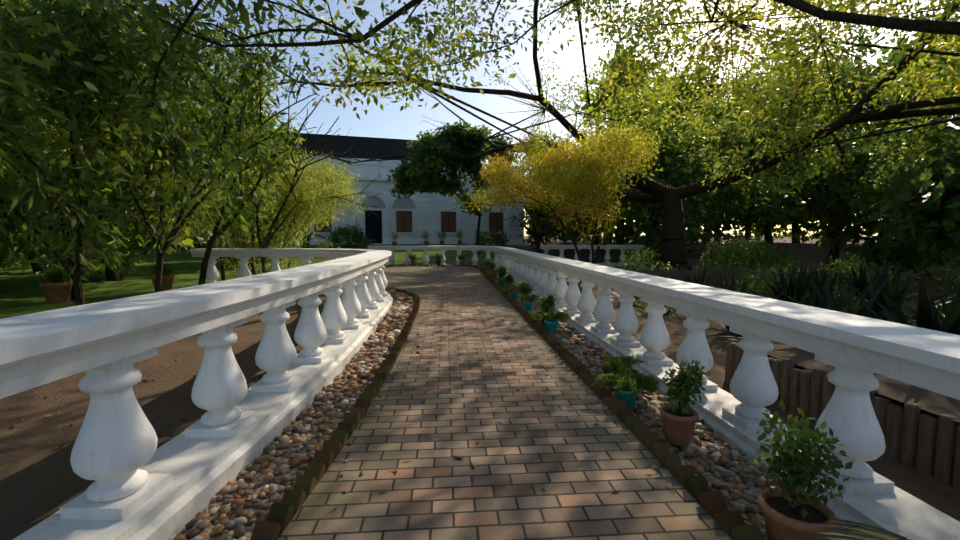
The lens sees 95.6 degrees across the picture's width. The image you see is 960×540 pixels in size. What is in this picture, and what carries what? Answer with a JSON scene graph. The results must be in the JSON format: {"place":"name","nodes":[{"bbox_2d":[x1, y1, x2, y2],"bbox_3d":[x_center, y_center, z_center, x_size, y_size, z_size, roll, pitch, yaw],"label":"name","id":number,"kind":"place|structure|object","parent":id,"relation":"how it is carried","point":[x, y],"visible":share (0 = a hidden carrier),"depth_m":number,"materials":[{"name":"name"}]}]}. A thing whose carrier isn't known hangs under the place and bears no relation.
{"place":"outdoors","nodes":[
{"label":"outdoors","id":0,"kind":"place"},
{"bbox_2d":[146,259,174,290],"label":"potted plant","id":1,"kind":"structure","parent":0,"point":[167,281],"depth_m":12.69,"materials":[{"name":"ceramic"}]},
{"bbox_2d":[0,236,959,539],"bbox_3d":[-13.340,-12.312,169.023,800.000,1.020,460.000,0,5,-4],"label":"ground","id":2,"kind":"structure","parent":0,"point":[36,464],"depth_m":5.31,"materials":[{"name":"brown soil"}]},
{"bbox_2d":[0,108,33,248],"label":"tree","id":3,"kind":"object","parent":2,"relation":"on","point":[2,239],"visible":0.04,"depth_m":14.25,"materials":[{"name":"green plant"}]},
{"bbox_2d":[39,262,72,302],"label":"potted plant","id":4,"kind":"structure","parent":2,"relation":"on","point":[55,291],"depth_m":10.74,"materials":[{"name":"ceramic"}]},
{"bbox_2d":[0,0,141,174],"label":"mango tree","id":5,"kind":"object","parent":2,"relation":"on","point":[19,21],"visible":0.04,"depth_m":7.45,"materials":[{"name":"green plant"}]},
{"bbox_2d":[0,1,189,273],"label":"tree","id":6,"kind":"object","parent":2,"relation":"on","point":[21,255],"visible":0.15,"depth_m":17.60,"materials":[{"name":"green plant"}]},
{"bbox_2d":[0,0,212,305],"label":"mango tree","id":7,"kind":"object","parent":2,"relation":"on","point":[87,68],"visible":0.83,"depth_m":5.46,"materials":[{"name":"green plant"}]},
{"bbox_2d":[10,2,217,247],"bbox_3d":[-26.100,-10.359,32.429,16.027,18.926,15.317,-2,5,-24],"label":"tree","id":8,"kind":"object","parent":2,"relation":"on","point":[193,238],"depth_m":31.27,"materials":[{"name":"green plant"}]},
{"bbox_2d":[4,3,238,299],"bbox_3d":[-9.661,-2.972,9.769,7.675,8.120,6.191,-4,6,-39],"label":"mango tree","id":9,"kind":"object","parent":2,"relation":"on","point":[71,263],"visible":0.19,"depth_m":10.08,"materials":[{"name":"green plant"}]},
{"bbox_2d":[0,101,255,281],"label":"tree","id":10,"kind":"object","parent":2,"relation":"on","point":[111,270],"visible":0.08,"depth_m":14.81,"materials":[{"name":"green plant"}]},
{"bbox_2d":[0,0,327,292],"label":"mango tree","id":11,"kind":"object","parent":2,"relation":"on","point":[161,246],"visible":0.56,"depth_m":8.40,"materials":[{"name":"green plant"}]},
{"bbox_2d":[81,76,251,280],"bbox_3d":[-9.630,-2.789,14.684,4.595,6.977,7.717,0,5,5],"label":"mango tree","id":12,"kind":"object","parent":2,"relation":"on","point":[222,268],"depth_m":14.95,"materials":[{"name":"green plant"}]},
{"bbox_2d":[19,1,314,91],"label":"tree","id":13,"kind":"object","parent":2,"relation":"on","point":[286,26],"visible":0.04,"depth_m":14.74,"materials":[{"name":"green plant"}]},
{"bbox_2d":[124,167,251,273],"bbox_3d":[-8.310,-1.159,12.526,3.402,4.064,1.695,-2,5,-28],"label":"bamboo bush","id":14,"kind":"object","parent":2,"relation":"on","point":[200,220],"visible":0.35,"depth_m":12.47,"materials":[{"name":"green plant"}]},
{"bbox_2d":[0,248,392,539],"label":"balustrade","id":15,"kind":"object","parent":2,"relation":"on","point":[141,487],"visible":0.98,"depth_m":2.73,"materials":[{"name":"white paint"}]},
{"bbox_2d":[159,169,250,273],"bbox_3d":[-8.223,-1.377,12.902,2.317,4.435,2.259,0,5,-4],"label":"bamboo bush","id":16,"kind":"object","parent":2,"relation":"on","point":[206,203],"visible":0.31,"depth_m":12.97,"materials":[{"name":"green plant"}]},
{"bbox_2d":[159,137,255,279],"bbox_3d":[-8.808,-1.770,13.940,2.846,5.047,1.653,-3,5,-30],"label":"bamboo bush","id":17,"kind":"object","parent":2,"relation":"on","point":[231,226],"visible":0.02,"depth_m":14.02,"materials":[{"name":"green plant"}]},
{"bbox_2d":[177,157,260,278],"bbox_3d":[-8.483,-1.676,14.220,2.897,4.812,2.098,-3,5,-31],"label":"bamboo bush","id":18,"kind":"object","parent":2,"relation":"on","point":[237,219],"visible":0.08,"depth_m":14.38,"materials":[{"name":"green plant"}]},
{"bbox_2d":[181,63,279,239],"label":"tree","id":19,"kind":"object","parent":2,"relation":"on","point":[270,98],"depth_m":45.43,"materials":[{"name":"green plant"}]},
{"bbox_2d":[134,0,353,284],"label":"mango tree","id":20,"kind":"object","parent":2,"relation":"on","point":[232,216],"visible":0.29,"depth_m":10.90,"materials":[{"name":"green plant"}]},
{"bbox_2d":[184,77,303,266],"bbox_3d":[-12.188,-4.429,22.942,6.569,9.198,9.979,-2,5,-27],"label":"tree","id":21,"kind":"object","parent":2,"relation":"on","point":[269,210],"depth_m":22.36,"materials":[{"name":"green plant"}]},
{"bbox_2d":[204,176,294,273],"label":"bamboo bush","id":22,"kind":"object","parent":2,"relation":"on","point":[266,203],"visible":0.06,"depth_m":15.04,"materials":[{"name":"green plant"}]},
{"bbox_2d":[123,105,379,273],"bbox_3d":[-5.518,-1.805,11.769,3.150,5.468,6.142,3,5,31],"label":"mango tree","id":23,"kind":"object","parent":2,"relation":"on","point":[269,236],"visible":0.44,"depth_m":11.84,"materials":[{"name":"green plant"}]},
{"bbox_2d":[232,139,297,274],"bbox_3d":[-6.716,-1.593,13.738,2.360,4.725,2.048,1,5,13],"label":"bamboo bush","id":24,"kind":"object","parent":2,"relation":"on","point":[271,188],"visible":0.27,"depth_m":13.40,"materials":[{"name":"green plant"}]},
{"bbox_2d":[213,135,352,274],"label":"mango tree","id":25,"kind":"object","parent":2,"relation":"on","point":[254,237],"visible":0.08,"depth_m":18.46,"materials":[{"name":"green plant"}]},
{"bbox_2d":[259,174,308,270],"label":"bamboo bush","id":26,"kind":"object","parent":2,"relation":"on","point":[281,215],"visible":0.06,"depth_m":15.45,"materials":[{"name":"green plant"}]},
{"bbox_2d":[231,147,341,260],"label":"tree","id":27,"kind":"object","parent":2,"relation":"on","point":[307,243],"depth_m":27.71,"materials":[{"name":"green plant"}]},
{"bbox_2d":[268,160,306,269],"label":"tree","id":28,"kind":"object","parent":2,"relation":"on","point":[285,206],"visible":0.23,"depth_m":15.15,"materials":[{"name":"green plant"}]},
{"bbox_2d":[169,289,414,539],"bbox_3d":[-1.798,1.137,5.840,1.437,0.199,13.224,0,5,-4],"label":"pebbles","id":29,"kind":"object","parent":2,"relation":"on","point":[367,359],"visible":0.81,"depth_m":3.36,"materials":[{"name":"beige gravel"}]},
{"bbox_2d":[266,147,318,269],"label":"bamboo bush","id":30,"kind":"object","parent":2,"relation":"on","point":[308,168],"visible":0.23,"depth_m":15.35,"materials":[{"name":"green plant"}]},
{"bbox_2d":[260,161,343,272],"bbox_3d":[-5.156,-1.282,13.347,2.347,4.176,3.559,-5,7,-46],"label":"bamboo bush","id":31,"kind":"object","parent":2,"relation":"on","point":[310,193],"visible":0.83,"depth_m":12.76,"materials":[{"name":"green plant"}]},
{"bbox_2d":[273,203,342,266],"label":"bamboo bush","id":32,"kind":"object","parent":2,"relation":"on","point":[325,218],"visible":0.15,"depth_m":16.99,"materials":[{"name":"green plant"}]},
{"bbox_2d":[266,156,371,270],"bbox_3d":[-5.103,-1.424,13.894,3.290,4.370,2.264,2,5,24],"label":"bamboo bush","id":33,"kind":"object","parent":2,"relation":"on","point":[337,192],"visible":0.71,"depth_m":13.53,"materials":[{"name":"green plant"}]},
{"bbox_2d":[281,151,363,268],"bbox_3d":[-5.065,-1.590,14.407,3.053,4.620,2.619,-4,6,-41],"label":"bamboo bush","id":34,"kind":"object","parent":2,"relation":"on","point":[326,169],"visible":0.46,"depth_m":14.10,"materials":[{"name":"green plant"}]},
{"bbox_2d":[250,287,419,539],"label":"edging","id":35,"kind":"object","parent":2,"relation":"on","point":[281,515],"visible":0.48,"depth_m":3.04,"materials":[{"name":"brick"}]},
{"bbox_2d":[325,222,374,248],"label":"shrub","id":36,"kind":"object","parent":2,"relation":"on","point":[355,234],"depth_m":31.79,"materials":[{"name":"green plant"}]},
{"bbox_2d":[213,132,524,245],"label":"house","id":37,"kind":"structure","parent":2,"relation":"on","point":[411,218],"depth_m":36.91,"materials":[{"name":"white paint"}]},
{"bbox_2d":[386,119,520,254],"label":"lawn tree","id":38,"kind":"object","parent":2,"relation":"on","point":[423,171],"visible":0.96,"depth_m":27.23,"materials":[{"name":"green plant"}]},
{"bbox_2d":[0,0,959,235],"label":"tree","id":39,"kind":"object","parent":2,"relation":"on","point":[914,23],"visible":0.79,"depth_m":6.24,"materials":[{"name":"green plant"}]},
{"bbox_2d":[6,280,956,521],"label":"fallen leaves","id":40,"kind":"object","parent":2,"relation":"on","point":[395,470],"visible":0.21,"depth_m":3.90,"materials":[{"name":"brown plant"}]},
{"bbox_2d":[19,0,959,270],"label":"tree","id":41,"kind":"object","parent":2,"relation":"on","point":[673,248],"visible":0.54,"depth_m":14.94,"materials":[{"name":"green plant"}]},
{"bbox_2d":[472,226,510,246],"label":"shrub","id":42,"kind":"object","parent":2,"relation":"on","point":[500,238],"depth_m":34.25,"materials":[{"name":"green plant"}]},
{"bbox_2d":[463,126,592,260],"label":"yellow tree","id":43,"kind":"object","parent":2,"relation":"on","point":[503,181],"visible":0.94,"depth_m":17.17,"materials":[{"name":"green plant"}]},
{"bbox_2d":[521,134,571,243],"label":"tree","id":44,"kind":"object","parent":2,"relation":"on","point":[539,177],"visible":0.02,"depth_m":37.04,"materials":[{"name":"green plant"}]},
{"bbox_2d":[501,158,600,253],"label":"tree","id":45,"kind":"object","parent":2,"relation":"on","point":[536,234],"visible":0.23,"depth_m":29.06,"materials":[{"name":"green plant"}]},
{"bbox_2d":[384,264,764,539],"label":"edging","id":46,"kind":"object","parent":2,"relation":"on","point":[732,525],"visible":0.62,"depth_m":3.13,"materials":[{"name":"brick"}]},
{"bbox_2d":[521,127,659,263],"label":"yellow tree","id":47,"kind":"object","parent":2,"relation":"on","point":[616,152],"visible":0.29,"depth_m":16.57,"materials":[{"name":"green plant"}]},
{"bbox_2d":[525,181,655,244],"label":"bush","id":48,"kind":"object","parent":2,"relation":"on","point":[624,227],"visible":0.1,"depth_m":32.06,"materials":[{"name":"green plant"}]},
{"bbox_2d":[540,245,644,265],"bbox_3d":[6.473,-0.707,25.095,6.000,1.470,0.580,0,5,-4],"label":"balustrade","id":49,"kind":"object","parent":2,"relation":"on","point":[607,248],"visible":0.56,"depth_m":24.92,"materials":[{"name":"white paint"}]},
{"bbox_2d":[538,121,651,263],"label":"yellow tree","id":50,"kind":"object","parent":2,"relation":"on","point":[592,167],"visible":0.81,"depth_m":15.29,"materials":[{"name":"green plant"}]},
{"bbox_2d":[544,46,686,244],"bbox_3d":[13.036,-10.955,43.483,14.394,18.186,19.141,3,5,31],"label":"tree","id":51,"kind":"object","parent":2,"relation":"on","point":[617,239],"visible":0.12,"depth_m":37.58,"materials":[{"name":"green plant"}]},
{"bbox_2d":[574,76,690,235],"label":"tree","id":52,"kind":"object","parent":2,"relation":"on","point":[599,82],"visible":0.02,"depth_m":48.51,"materials":[{"name":"green plant"}]},
{"bbox_2d":[613,246,677,271],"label":"shrub","id":53,"kind":"object","parent":2,"relation":"on","point":[639,266],"visible":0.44,"depth_m":15.42,"materials":[{"name":"green plant"}]},
{"bbox_2d":[633,299,685,318],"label":"shrub","id":54,"kind":"object","parent":2,"relation":"on","point":[665,314],"visible":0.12,"depth_m":9.70,"materials":[{"name":"green plant"}]},
{"bbox_2d":[590,110,731,260],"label":"tree","id":55,"kind":"object","parent":2,"relation":"on","point":[676,160],"visible":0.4,"depth_m":25.91,"materials":[{"name":"green plant"}]},
{"bbox_2d":[368,246,959,539],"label":"balustrade","id":56,"kind":"object","parent":2,"relation":"on","point":[856,351],"visible":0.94,"depth_m":3.52,"materials":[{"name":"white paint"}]},
{"bbox_2d":[484,270,849,539],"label":"gravel","id":57,"kind":"structure","parent":2,"relation":"on","point":[709,475],"depth_m":3.35,"materials":[{"name":"gravel"}]},
{"bbox_2d":[482,257,491,272],"bbox_3d":[0.342,-0.214,18.891,0.470,0.694,0.537,0,5,-4],"label":"pot","id":58,"kind":"object","parent":57,"relation":"on","point":[486,262],"visible":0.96,"depth_m":18.87,"materials":[{"name":"ceramic"}]},
{"bbox_2d":[494,276,507,286],"bbox_3d":[0.759,0.365,13.635,0.671,0.382,0.676,0,5,-4],"label":"pot","id":59,"kind":"object","parent":57,"relation":"on","point":[502,280],"visible":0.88,"depth_m":13.58,"materials":[{"name":"teal ceramic"}]},
{"bbox_2d":[496,266,506,283],"bbox_3d":[0.717,0.164,14.655,0.412,0.620,0.487,0,5,-4],"label":"pot","id":60,"kind":"object","parent":57,"relation":"on","point":[502,271],"visible":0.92,"depth_m":14.55,"materials":[{"name":"plant"}]},
{"bbox_2d":[501,286,518,299],"bbox_3d":[0.860,0.569,11.027,0.646,0.394,0.667,-2,5,-24],"label":"pot","id":61,"kind":"object","parent":57,"relation":"on","point":[514,292],"visible":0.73,"depth_m":10.99,"materials":[{"name":"teal ceramic"}]},
{"bbox_2d":[505,273,515,292],"bbox_3d":[0.861,0.356,12.370,0.319,0.604,0.335,0,5,-4],"label":"pot","id":62,"kind":"object","parent":57,"relation":"on","point":[510,279],"visible":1,"depth_m":12.29,"materials":[{"name":"ceramic"}]},
{"bbox_2d":[516,279,533,305],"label":"potted plant","id":63,"kind":"object","parent":57,"relation":"on","point":[525,288],"visible":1,"depth_m":10.05,"materials":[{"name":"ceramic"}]},
{"bbox_2d":[518,294,539,310],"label":"potted plant","id":64,"kind":"object","parent":57,"relation":"on","point":[528,302],"visible":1,"depth_m":9.44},
{"bbox_2d":[538,294,556,323],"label":"potted plant","id":65,"kind":"object","parent":57,"relation":"on","point":[548,302],"visible":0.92,"depth_m":7.99,"materials":[{"name":"plant"}]},
{"bbox_2d":[528,307,570,333],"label":"potted plant","id":66,"kind":"object","parent":57,"relation":"on","point":[551,322],"visible":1,"depth_m":7.22,"materials":[{"name":"plant"}]},
{"bbox_2d":[601,354,643,388],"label":"potted plant","id":67,"kind":"object","parent":57,"relation":"on","point":[613,365],"visible":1,"depth_m":4.65,"materials":[{"name":"plant"}]},
{"bbox_2d":[591,364,661,408],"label":"potted plant","id":68,"kind":"object","parent":57,"relation":"on","point":[627,387],"visible":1,"depth_m":4.09,"materials":[{"name":"plant"}]},
{"bbox_2d":[660,358,711,445],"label":"potted plant","id":69,"kind":"object","parent":57,"relation":"on","point":[680,417],"visible":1,"depth_m":3.44,"materials":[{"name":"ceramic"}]},
{"bbox_2d":[754,399,852,539],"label":"potted plant","id":70,"kind":"object","parent":57,"relation":"on","point":[793,511],"visible":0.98,"depth_m":2.19,"materials":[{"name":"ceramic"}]},
{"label":"potted palm","id":71,"kind":"object","parent":57,"relation":"on","visible":0},
{"bbox_2d":[811,518,908,539],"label":"palm","id":72,"kind":"object","parent":71,"relation":"on","point":[860,531],"visible":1,"depth_m":1.63,"materials":[{"name":"green"}]},
{"bbox_2d":[617,95,761,243],"bbox_3d":[17.776,-8.897,40.480,13.947,13.722,11.268,4,6,40],"label":"tree","id":73,"kind":"object","parent":2,"relation":"on","point":[734,225],"visible":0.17,"depth_m":38.88,"materials":[{"name":"green plant"}]},
{"bbox_2d":[651,61,735,131],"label":"tree","id":74,"kind":"object","parent":2,"relation":"on","point":[688,82],"visible":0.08,"depth_m":48.94,"materials":[{"name":"green plant"}]},
{"bbox_2d":[682,264,716,286],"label":"agave plant","id":75,"kind":"object","parent":2,"relation":"on","point":[700,280],"visible":0.21,"depth_m":11.16,"materials":[{"name":"green plant"}]},
{"bbox_2d":[705,242,716,268],"bbox_3d":[10.685,-0.548,20.067,0.550,1.500,0.137,-1,5,-14],"label":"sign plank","id":76,"kind":"object","parent":2,"relation":"on","point":[708,244],"visible":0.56,"depth_m":20.04,"materials":[{"name":"brown wood"}]},
{"bbox_2d":[661,87,797,242],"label":"tree","id":77,"kind":"object","parent":2,"relation":"on","point":[727,196],"visible":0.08,"depth_m":44.53,"materials":[{"name":"green plant"}]},
{"bbox_2d":[696,230,775,269],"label":"shrub","id":78,"kind":"object","parent":2,"relation":"on","point":[717,264],"visible":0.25,"depth_m":19.54,"materials":[{"name":"green plant"}]},
{"bbox_2d":[710,273,785,331],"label":"agave plant","id":79,"kind":"object","parent":2,"relation":"on","point":[732,287],"visible":0.12,"depth_m":8.10,"materials":[{"name":"green plant"}]},
{"bbox_2d":[695,235,810,270],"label":"shrub","id":80,"kind":"object","parent":2,"relation":"on","point":[757,257],"visible":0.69,"depth_m":16.07,"materials":[{"name":"green plant"}]},
{"bbox_2d":[723,263,820,298],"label":"shrub","id":81,"kind":"object","parent":2,"relation":"on","point":[757,286],"visible":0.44,"depth_m":11.51,"materials":[{"name":"green plant"}]},
{"bbox_2d":[636,266,913,296],"bbox_3d":[8.520,0.426,13.354,8.013,0.995,1.337,0,5,2],"label":"fence","id":82,"kind":"object","parent":2,"relation":"on","point":[674,274],"visible":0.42,"depth_m":13.83,"materials":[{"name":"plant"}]},
{"bbox_2d":[676,90,879,247],"bbox_3d":[19.691,-7.099,31.544,11.402,12.407,10.560,0,5,-4],"label":"tree","id":83,"kind":"object","parent":2,"relation":"on","point":[758,204],"visible":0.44,"depth_m":30.74,"materials":[{"name":"green plant"}]},
{"bbox_2d":[720,284,840,341],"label":"agave plant","id":84,"kind":"object","parent":2,"relation":"on","point":[802,301],"visible":0.06,"depth_m":6.35,"materials":[{"name":"green plant"}]},
{"bbox_2d":[695,58,875,243],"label":"tree","id":85,"kind":"object","parent":2,"relation":"on","point":[768,238],"depth_m":45.13,"materials":[{"name":"green plant"}]},
{"bbox_2d":[747,260,866,304],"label":"agave plant","id":86,"kind":"object","parent":2,"relation":"on","point":[801,284],"visible":0.6,"depth_m":9.11,"materials":[{"name":"green plant"}]},
{"bbox_2d":[737,55,877,242],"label":"tree","id":87,"kind":"object","parent":2,"relation":"on","point":[795,233],"visible":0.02,"depth_m":46.77,"materials":[{"name":"green plant"}]},
{"bbox_2d":[802,265,867,306],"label":"agave plant","id":88,"kind":"object","parent":2,"relation":"on","point":[817,282],"visible":0.35,"depth_m":10.24,"materials":[{"name":"green plant"}]},
{"bbox_2d":[712,27,959,279],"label":"tree","id":89,"kind":"object","parent":2,"relation":"on","point":[842,202],"visible":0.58,"depth_m":20.49,"materials":[{"name":"green plant"}]},
{"bbox_2d":[725,337,959,490],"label":"palisade","id":90,"kind":"object","parent":2,"relation":"on","point":[919,440],"visible":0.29,"depth_m":3.46,"materials":[{"name":"brown wood"}]},
{"bbox_2d":[786,272,913,318],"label":"agave plant","id":91,"kind":"object","parent":2,"relation":"on","point":[856,305],"visible":0.27,"depth_m":7.08,"materials":[{"name":"green plant"}]},
{"bbox_2d":[803,76,902,229],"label":"tree","id":92,"kind":"object","parent":2,"relation":"on","point":[819,213],"depth_m":42.47,"materials":[{"name":"green plant"}]},
{"bbox_2d":[807,251,918,301],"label":"shrub","id":93,"kind":"object","parent":2,"relation":"on","point":[843,267],"visible":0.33,"depth_m":12.55,"materials":[{"name":"green plant"}]},
{"bbox_2d":[832,263,927,299],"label":"agave plant","id":94,"kind":"object","parent":2,"relation":"on","point":[861,283],"visible":0.23,"depth_m":10.76,"materials":[{"name":"green plant"}]},
{"bbox_2d":[803,34,959,264],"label":"tree","id":95,"kind":"object","parent":2,"relation":"on","point":[895,57],"visible":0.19,"depth_m":24.99,"materials":[{"name":"green plant"}]},
{"bbox_2d":[823,258,958,320],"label":"agave plant","id":96,"kind":"object","parent":2,"relation":"on","point":[893,287],"visible":0.38,"depth_m":8.04,"materials":[{"name":"green plant"}]},
{"bbox_2d":[830,34,959,248],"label":"tree","id":97,"kind":"object","parent":2,"relation":"on","point":[875,230],"visible":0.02,"depth_m":30.92,"materials":[{"name":"green plant"}]},
{"bbox_2d":[864,19,959,224],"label":"tree","id":98,"kind":"object","parent":2,"relation":"on","point":[913,35],"visible":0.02,"depth_m":42.16,"materials":[{"name":"green plant"}]},
{"bbox_2d":[866,92,959,242],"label":"tree","id":99,"kind":"object","parent":2,"relation":"on","point":[877,129],"depth_m":34.69,"materials":[{"name":"green plant"}]},
{"bbox_2d":[870,116,959,263],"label":"tree","id":100,"kind":"object","parent":2,"relation":"on","point":[926,202],"visible":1,"depth_m":13.43,"materials":[{"name":"green plant"}]},
{"bbox_2d":[890,290,959,325],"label":"agave plant","id":101,"kind":"object","parent":2,"relation":"on","point":[946,308],"visible":0.21,"depth_m":6.56,"materials":[{"name":"green plant"}]},
{"bbox_2d":[929,248,959,306],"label":"shrub","id":102,"kind":"object","parent":2,"relation":"on","point":[954,280],"visible":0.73,"depth_m":11.45,"materials":[{"name":"green plant"}]},
{"bbox_2d":[277,266,732,539],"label":"walkway path","id":103,"kind":"structure","parent":0,"point":[577,465],"depth_m":3.15,"materials":[{"name":"brick"}]},
{"bbox_2d":[340,333,419,493],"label":"spilled pebbles","id":104,"kind":"object","parent":103,"relation":"on","point":[350,443],"visible":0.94,"depth_m":3.96,"materials":[{"name":"brown stone"}]},
{"bbox_2d":[52,0,959,235],"label":"sky","id":105,"kind":"structure","parent":0,"point":[390,122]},
{"bbox_2d":[767,339,959,421],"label":"raised bed soil","id":106,"kind":"structure","parent":0,"point":[928,400],"depth_m":3.71,"materials":[{"name":"brown soil"}]},
{"bbox_2d":[806,273,915,321],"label":"agave plant","id":107,"kind":"object","parent":106,"relation":"on","point":[825,301],"visible":0.17,"depth_m":5.15,"materials":[{"name":"green plant"}]},
{"bbox_2d":[860,274,959,334],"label":"agave plant","id":108,"kind":"object","parent":106,"relation":"on","point":[927,316],"visible":0.27,"depth_m":4.25,"materials":[{"name":"green plant"}]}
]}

